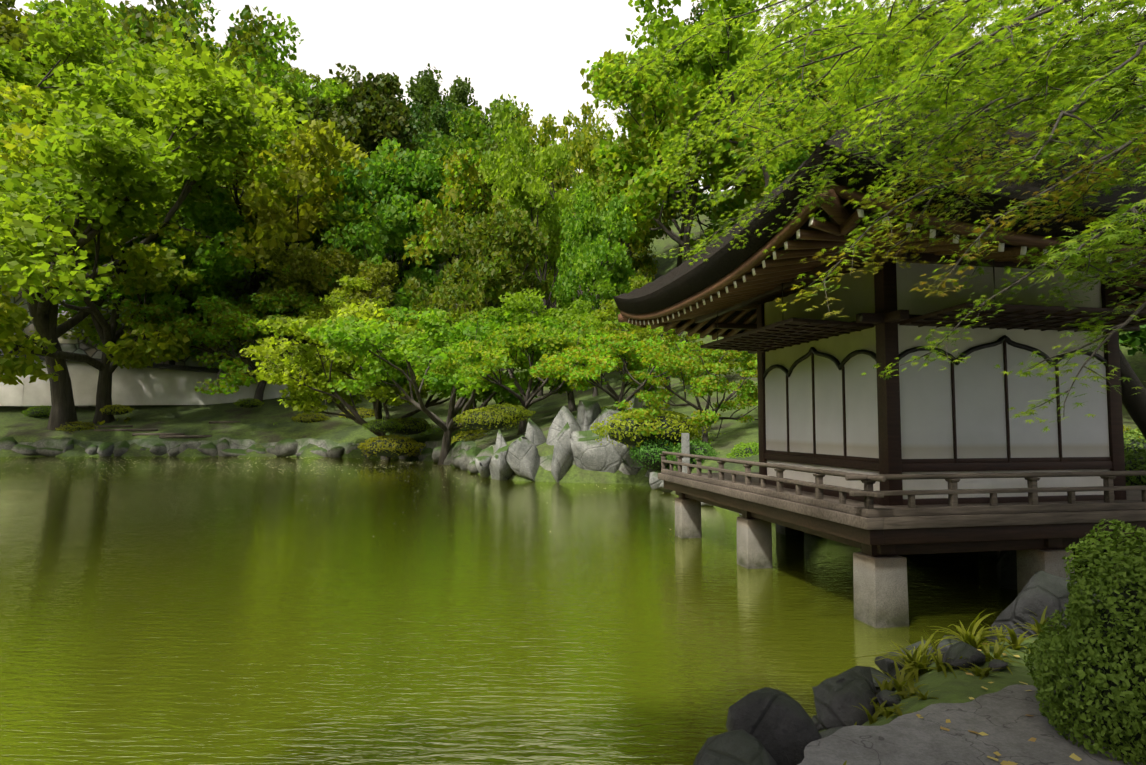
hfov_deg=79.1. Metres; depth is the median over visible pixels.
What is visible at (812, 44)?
broad tree
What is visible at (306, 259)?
broad tree
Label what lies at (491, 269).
broad tree
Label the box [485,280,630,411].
maple tree
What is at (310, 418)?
bush
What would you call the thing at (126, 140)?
tree
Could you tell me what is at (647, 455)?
bush
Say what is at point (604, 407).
bush
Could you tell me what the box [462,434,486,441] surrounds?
bush
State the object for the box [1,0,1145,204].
sky
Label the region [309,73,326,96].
broad tree
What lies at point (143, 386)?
boundary wall
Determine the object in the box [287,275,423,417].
maple tree
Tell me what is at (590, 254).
broad tree
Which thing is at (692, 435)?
bush
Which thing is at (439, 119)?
evergreen tree
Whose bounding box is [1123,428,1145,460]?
bush
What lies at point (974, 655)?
small rock
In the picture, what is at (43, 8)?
broad tree
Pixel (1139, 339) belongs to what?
evergreen tree
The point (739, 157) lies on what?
broad tree
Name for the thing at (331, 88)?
broad tree
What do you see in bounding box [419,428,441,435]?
bush
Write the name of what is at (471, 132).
broad tree
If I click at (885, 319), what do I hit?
pavilion
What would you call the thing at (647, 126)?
broad tree
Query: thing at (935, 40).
broad tree
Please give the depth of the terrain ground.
52.85 m
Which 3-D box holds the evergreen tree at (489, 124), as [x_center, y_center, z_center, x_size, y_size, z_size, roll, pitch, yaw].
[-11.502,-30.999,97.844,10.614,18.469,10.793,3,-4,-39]
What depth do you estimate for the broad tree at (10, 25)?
68.58 m
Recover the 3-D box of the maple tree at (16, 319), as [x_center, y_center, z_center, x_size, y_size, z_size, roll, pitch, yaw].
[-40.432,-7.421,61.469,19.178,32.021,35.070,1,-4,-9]
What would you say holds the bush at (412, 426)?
on the terrain ground
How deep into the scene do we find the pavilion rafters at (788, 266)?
8.47 m
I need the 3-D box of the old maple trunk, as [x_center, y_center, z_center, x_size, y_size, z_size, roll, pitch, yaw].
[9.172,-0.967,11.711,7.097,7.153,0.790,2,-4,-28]
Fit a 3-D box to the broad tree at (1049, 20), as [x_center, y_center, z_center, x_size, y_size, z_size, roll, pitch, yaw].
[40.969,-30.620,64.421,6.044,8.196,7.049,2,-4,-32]
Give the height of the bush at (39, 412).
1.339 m
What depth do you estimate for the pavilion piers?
8.63 m
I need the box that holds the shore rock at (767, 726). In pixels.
[693,546,1113,764]
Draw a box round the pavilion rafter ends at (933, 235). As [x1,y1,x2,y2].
[628,209,1132,337]
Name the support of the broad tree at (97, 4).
on the terrain ground
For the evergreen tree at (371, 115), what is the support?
on the terrain ground
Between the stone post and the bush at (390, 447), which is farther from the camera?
the bush at (390, 447)
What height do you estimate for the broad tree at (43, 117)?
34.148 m
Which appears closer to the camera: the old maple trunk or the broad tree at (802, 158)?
the old maple trunk
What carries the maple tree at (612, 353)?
on the terrain ground
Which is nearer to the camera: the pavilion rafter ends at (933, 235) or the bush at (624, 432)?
the pavilion rafter ends at (933, 235)
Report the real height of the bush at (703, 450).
1.470 m
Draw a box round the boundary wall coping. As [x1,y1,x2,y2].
[0,350,291,375]
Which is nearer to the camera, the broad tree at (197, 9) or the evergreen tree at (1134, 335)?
the evergreen tree at (1134, 335)
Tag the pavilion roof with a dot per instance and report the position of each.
(675, 273)
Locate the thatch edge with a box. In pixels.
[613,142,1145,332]
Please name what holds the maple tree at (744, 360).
on the terrain ground
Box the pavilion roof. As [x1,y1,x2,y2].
[615,62,1145,298]
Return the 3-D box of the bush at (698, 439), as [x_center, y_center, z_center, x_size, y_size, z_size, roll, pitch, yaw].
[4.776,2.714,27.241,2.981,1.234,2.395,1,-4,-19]
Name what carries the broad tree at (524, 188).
on the terrain ground
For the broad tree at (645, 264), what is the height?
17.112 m
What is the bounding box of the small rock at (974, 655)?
[812,621,1058,737]
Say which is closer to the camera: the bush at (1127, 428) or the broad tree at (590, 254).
the bush at (1127, 428)
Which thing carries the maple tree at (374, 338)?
on the terrain ground
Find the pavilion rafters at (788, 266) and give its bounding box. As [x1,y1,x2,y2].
[618,189,1145,339]
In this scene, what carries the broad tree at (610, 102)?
on the terrain ground
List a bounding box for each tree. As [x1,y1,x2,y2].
[0,0,85,106]
[0,0,377,429]
[0,78,245,424]
[1,73,85,249]
[6,18,103,128]
[19,0,68,29]
[47,0,156,29]
[58,184,254,364]
[79,0,279,234]
[88,0,287,86]
[107,265,325,405]
[149,11,353,295]
[175,0,282,70]
[212,119,399,343]
[218,13,352,131]
[239,300,499,459]
[257,241,399,401]
[274,62,324,84]
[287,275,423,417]
[295,63,417,159]
[302,306,567,464]
[306,137,462,318]
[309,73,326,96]
[369,99,422,157]
[379,148,509,286]
[395,97,463,266]
[403,197,552,415]
[404,99,553,284]
[405,63,481,137]
[428,310,600,434]
[456,98,521,138]
[463,134,548,287]
[478,93,611,396]
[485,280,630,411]
[511,101,619,297]
[528,320,708,410]
[549,182,643,396]
[552,167,570,183]
[580,24,770,260]
[585,275,738,400]
[590,166,675,286]
[608,76,701,193]
[613,326,757,445]
[620,26,754,266]
[625,0,884,198]
[672,0,744,195]
[706,349,756,373]
[723,22,921,196]
[723,90,773,194]
[769,59,1044,189]
[799,11,871,71]
[886,10,973,70]
[942,0,996,72]
[978,1,1052,79]
[1021,87,1145,146]
[1119,324,1145,357]
[1119,327,1143,351]
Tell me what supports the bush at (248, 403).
on the terrain ground
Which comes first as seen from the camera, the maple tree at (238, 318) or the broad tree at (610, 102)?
the maple tree at (238, 318)
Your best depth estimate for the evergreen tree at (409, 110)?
97.03 m
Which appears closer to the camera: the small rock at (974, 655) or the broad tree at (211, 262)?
the small rock at (974, 655)
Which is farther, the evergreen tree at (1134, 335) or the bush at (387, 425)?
the bush at (387, 425)
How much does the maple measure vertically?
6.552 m
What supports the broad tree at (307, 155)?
on the terrain ground
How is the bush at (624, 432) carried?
on the terrain ground
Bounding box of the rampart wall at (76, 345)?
[0,247,297,406]
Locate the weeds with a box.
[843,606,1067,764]
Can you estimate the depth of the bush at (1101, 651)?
3.70 m
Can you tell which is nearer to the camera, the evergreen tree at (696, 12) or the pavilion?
the pavilion
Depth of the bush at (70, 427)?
55.92 m
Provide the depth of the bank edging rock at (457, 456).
52.35 m
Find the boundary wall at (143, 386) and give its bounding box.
[0,356,289,405]
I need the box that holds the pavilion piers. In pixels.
[675,498,1114,627]
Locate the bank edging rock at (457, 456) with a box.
[0,437,508,475]
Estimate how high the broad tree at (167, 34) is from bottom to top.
32.340 m
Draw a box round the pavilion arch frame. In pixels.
[763,335,1107,378]
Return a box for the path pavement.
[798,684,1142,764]
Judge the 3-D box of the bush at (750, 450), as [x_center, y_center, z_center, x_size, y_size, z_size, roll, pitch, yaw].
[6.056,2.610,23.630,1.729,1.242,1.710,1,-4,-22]
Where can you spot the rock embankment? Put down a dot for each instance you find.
(545, 461)
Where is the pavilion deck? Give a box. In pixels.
[658,451,1145,529]
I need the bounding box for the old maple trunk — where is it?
[1001,66,1145,438]
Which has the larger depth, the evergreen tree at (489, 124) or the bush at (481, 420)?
the evergreen tree at (489, 124)
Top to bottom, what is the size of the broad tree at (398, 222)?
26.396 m
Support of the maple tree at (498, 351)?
on the terrain ground
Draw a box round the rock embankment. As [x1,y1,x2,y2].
[18,437,630,474]
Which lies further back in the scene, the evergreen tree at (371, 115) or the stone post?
the evergreen tree at (371, 115)
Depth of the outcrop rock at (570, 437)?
29.26 m
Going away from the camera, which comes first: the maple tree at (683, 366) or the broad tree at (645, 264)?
the maple tree at (683, 366)
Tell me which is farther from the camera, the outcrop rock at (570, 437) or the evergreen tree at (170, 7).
the evergreen tree at (170, 7)
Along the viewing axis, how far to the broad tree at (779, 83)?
41.61 m
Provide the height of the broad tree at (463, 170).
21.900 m
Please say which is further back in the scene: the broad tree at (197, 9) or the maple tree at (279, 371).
the broad tree at (197, 9)
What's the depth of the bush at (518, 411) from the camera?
34.88 m
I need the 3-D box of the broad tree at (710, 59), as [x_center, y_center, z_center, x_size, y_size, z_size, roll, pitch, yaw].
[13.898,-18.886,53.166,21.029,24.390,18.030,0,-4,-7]
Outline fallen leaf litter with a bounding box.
[916,641,1116,764]
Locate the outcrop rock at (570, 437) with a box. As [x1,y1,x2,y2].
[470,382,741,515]
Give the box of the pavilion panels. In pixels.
[765,343,1109,458]
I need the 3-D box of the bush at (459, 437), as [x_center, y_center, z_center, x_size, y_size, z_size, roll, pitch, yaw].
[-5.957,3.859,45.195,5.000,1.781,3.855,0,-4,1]
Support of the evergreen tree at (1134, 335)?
on the terrain ground
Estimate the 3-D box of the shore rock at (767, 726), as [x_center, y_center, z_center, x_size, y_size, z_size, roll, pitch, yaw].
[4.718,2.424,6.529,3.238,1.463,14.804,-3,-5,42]
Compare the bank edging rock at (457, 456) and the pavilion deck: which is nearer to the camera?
the pavilion deck
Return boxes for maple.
[595,0,1145,431]
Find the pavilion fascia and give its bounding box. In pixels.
[620,180,1145,336]
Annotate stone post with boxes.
[681,433,689,472]
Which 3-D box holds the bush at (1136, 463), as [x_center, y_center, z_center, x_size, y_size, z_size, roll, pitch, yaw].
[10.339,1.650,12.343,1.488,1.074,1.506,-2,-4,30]
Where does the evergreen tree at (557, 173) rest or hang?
on the terrain ground
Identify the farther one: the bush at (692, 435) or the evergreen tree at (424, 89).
the evergreen tree at (424, 89)
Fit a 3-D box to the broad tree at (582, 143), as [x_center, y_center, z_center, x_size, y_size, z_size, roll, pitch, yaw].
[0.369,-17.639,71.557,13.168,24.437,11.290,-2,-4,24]
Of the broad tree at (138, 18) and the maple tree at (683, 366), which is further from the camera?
the broad tree at (138, 18)
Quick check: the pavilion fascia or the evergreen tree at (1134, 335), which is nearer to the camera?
the pavilion fascia
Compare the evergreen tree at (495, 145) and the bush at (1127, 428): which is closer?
the bush at (1127, 428)
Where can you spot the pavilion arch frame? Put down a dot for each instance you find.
(904, 353)
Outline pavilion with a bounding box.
[664,199,1145,556]
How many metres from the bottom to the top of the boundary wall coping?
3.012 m
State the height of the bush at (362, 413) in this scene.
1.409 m
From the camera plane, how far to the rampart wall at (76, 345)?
67.20 m
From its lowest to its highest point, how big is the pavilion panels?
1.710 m
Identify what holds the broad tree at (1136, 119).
on the terrain ground
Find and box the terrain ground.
[0,46,1145,732]
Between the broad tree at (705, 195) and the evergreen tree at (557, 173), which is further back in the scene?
the evergreen tree at (557, 173)
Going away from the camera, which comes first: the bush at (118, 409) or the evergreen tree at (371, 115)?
the bush at (118, 409)
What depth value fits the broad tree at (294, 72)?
98.86 m
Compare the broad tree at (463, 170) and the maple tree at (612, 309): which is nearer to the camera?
the maple tree at (612, 309)
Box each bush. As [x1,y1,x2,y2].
[22,405,50,417]
[55,421,97,432]
[100,404,132,414]
[233,398,263,407]
[292,412,330,422]
[339,408,382,418]
[358,434,425,458]
[362,418,404,432]
[387,416,434,435]
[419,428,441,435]
[451,429,489,443]
[453,407,521,432]
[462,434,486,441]
[481,403,535,421]
[590,407,711,448]
[600,406,624,410]
[629,439,679,470]
[667,439,719,470]
[671,436,712,450]
[673,426,701,444]
[726,441,758,457]
[1023,519,1145,764]
[1123,425,1139,439]
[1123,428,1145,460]
[1124,448,1145,485]
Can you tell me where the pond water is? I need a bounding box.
[0,456,1143,764]

